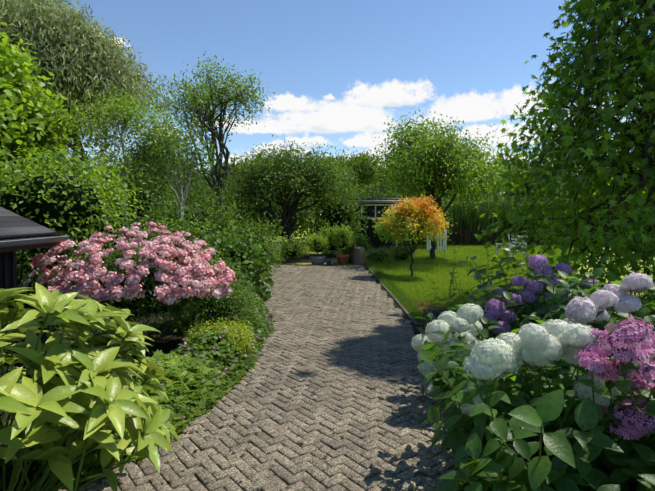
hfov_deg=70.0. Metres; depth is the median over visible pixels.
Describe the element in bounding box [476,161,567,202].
tree
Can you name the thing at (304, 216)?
hedge
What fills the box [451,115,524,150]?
cloud
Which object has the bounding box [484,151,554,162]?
cloud
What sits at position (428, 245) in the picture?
picket fence
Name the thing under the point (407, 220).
japanese maple
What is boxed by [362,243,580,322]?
lawn grass
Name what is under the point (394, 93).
cloud
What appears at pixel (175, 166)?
tree
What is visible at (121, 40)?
cloud
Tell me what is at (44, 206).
shrub foliage
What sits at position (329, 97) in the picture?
cloud
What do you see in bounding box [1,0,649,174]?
sky
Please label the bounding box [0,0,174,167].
willow tree
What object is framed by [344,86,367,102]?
cloud
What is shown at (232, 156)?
cloud
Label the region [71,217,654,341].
ground
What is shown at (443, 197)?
tree
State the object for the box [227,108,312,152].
cloud
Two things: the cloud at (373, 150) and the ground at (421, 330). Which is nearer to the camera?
the ground at (421, 330)
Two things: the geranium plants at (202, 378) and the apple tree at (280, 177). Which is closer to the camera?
the geranium plants at (202, 378)
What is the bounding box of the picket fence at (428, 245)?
[426,229,446,251]
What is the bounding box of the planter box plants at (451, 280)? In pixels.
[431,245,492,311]
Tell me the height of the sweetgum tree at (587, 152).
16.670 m
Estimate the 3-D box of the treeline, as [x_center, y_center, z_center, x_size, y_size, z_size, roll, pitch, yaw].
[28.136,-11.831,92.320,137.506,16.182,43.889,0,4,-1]
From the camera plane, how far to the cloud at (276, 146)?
3945.54 m
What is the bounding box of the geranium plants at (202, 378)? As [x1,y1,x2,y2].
[0,281,274,488]
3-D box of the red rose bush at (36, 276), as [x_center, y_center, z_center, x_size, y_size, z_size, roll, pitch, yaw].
[-4.321,0.329,6.899,1.597,2.002,1.246,0,4,-1]
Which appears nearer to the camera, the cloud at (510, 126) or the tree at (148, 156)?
the tree at (148, 156)
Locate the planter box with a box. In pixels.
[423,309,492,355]
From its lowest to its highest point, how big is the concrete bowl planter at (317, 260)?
0.300 m
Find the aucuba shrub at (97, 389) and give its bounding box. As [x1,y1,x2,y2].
[0,282,181,490]
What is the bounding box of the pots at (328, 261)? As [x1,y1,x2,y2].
[326,259,336,264]
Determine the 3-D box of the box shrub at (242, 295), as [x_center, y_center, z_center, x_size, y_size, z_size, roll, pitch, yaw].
[-1.677,0.785,6.790,1.419,1.179,3.301,-1,4,-13]
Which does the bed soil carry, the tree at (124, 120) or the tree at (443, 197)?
the tree at (124, 120)
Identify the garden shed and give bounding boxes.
[0,206,68,368]
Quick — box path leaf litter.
[148,268,449,490]
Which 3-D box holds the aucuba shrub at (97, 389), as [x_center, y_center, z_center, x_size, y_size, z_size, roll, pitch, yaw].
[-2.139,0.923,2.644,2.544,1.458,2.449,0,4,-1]
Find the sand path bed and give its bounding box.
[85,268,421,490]
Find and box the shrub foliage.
[0,156,577,352]
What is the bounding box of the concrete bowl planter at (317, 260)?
[310,256,325,264]
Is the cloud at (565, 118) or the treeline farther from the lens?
the cloud at (565, 118)
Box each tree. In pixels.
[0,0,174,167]
[0,22,90,188]
[106,144,212,195]
[134,51,274,220]
[213,135,365,259]
[301,151,360,222]
[337,146,387,196]
[370,108,520,259]
[383,170,466,202]
[474,0,654,309]
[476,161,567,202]
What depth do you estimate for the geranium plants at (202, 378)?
4.60 m
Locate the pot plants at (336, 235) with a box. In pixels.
[267,220,416,265]
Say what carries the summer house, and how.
on the ground at (421, 330)
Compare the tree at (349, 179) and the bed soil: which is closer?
the bed soil
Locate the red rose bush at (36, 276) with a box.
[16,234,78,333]
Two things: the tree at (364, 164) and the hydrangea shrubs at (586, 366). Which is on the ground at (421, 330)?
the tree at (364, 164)
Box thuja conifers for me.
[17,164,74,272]
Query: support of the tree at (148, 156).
on the bed soil
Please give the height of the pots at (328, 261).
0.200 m
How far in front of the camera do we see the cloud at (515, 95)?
3969.92 m
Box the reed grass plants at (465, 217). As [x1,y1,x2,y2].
[414,200,652,245]
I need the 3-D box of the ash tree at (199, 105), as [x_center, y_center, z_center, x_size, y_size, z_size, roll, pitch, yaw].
[-5.340,-4.133,21.625,5.758,9.079,6.290,-3,5,-39]
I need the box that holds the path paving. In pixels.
[50,264,478,490]
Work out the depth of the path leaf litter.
4.11 m
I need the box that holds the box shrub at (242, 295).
[173,253,261,358]
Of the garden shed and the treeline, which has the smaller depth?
the garden shed
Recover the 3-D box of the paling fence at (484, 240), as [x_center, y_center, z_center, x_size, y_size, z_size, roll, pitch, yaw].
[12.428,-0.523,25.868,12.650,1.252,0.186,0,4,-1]
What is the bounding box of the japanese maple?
[372,194,449,275]
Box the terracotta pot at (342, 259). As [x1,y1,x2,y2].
[336,254,349,264]
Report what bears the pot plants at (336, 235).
on the ground at (421, 330)
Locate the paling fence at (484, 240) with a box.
[439,225,653,246]
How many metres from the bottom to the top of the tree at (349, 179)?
5.648 m
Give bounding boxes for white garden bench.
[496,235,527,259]
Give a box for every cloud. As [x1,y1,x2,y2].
[99,35,130,46]
[194,115,244,134]
[203,151,270,164]
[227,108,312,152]
[246,85,490,157]
[246,139,329,156]
[259,131,348,146]
[263,92,335,124]
[267,109,343,136]
[324,94,333,99]
[328,130,406,159]
[344,79,435,129]
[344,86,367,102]
[344,147,407,156]
[412,91,516,137]
[417,127,475,141]
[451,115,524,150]
[462,147,503,154]
[471,125,539,156]
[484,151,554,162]
[488,119,539,138]
[494,81,549,125]
[522,103,625,128]
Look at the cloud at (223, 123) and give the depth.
3933.45 m
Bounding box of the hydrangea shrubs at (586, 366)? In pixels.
[411,254,654,490]
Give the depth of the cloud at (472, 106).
3932.03 m
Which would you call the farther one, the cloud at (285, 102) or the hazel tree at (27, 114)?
the cloud at (285, 102)
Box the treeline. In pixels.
[89,149,644,216]
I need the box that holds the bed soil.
[0,253,562,490]
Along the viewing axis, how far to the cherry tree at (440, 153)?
16.67 m
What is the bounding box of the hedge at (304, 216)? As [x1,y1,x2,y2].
[44,152,654,257]
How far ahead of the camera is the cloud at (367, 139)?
3958.28 m
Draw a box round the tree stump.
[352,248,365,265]
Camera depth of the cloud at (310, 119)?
3937.25 m
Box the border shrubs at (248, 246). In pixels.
[0,131,290,303]
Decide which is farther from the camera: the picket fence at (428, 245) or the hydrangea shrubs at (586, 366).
the picket fence at (428, 245)
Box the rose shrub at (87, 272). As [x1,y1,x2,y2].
[23,221,247,354]
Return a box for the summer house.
[350,198,416,250]
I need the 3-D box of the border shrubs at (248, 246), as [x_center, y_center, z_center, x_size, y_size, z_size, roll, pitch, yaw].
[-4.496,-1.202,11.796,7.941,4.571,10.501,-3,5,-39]
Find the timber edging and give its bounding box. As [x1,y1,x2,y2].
[365,265,422,326]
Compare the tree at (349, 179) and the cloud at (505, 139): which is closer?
the tree at (349, 179)

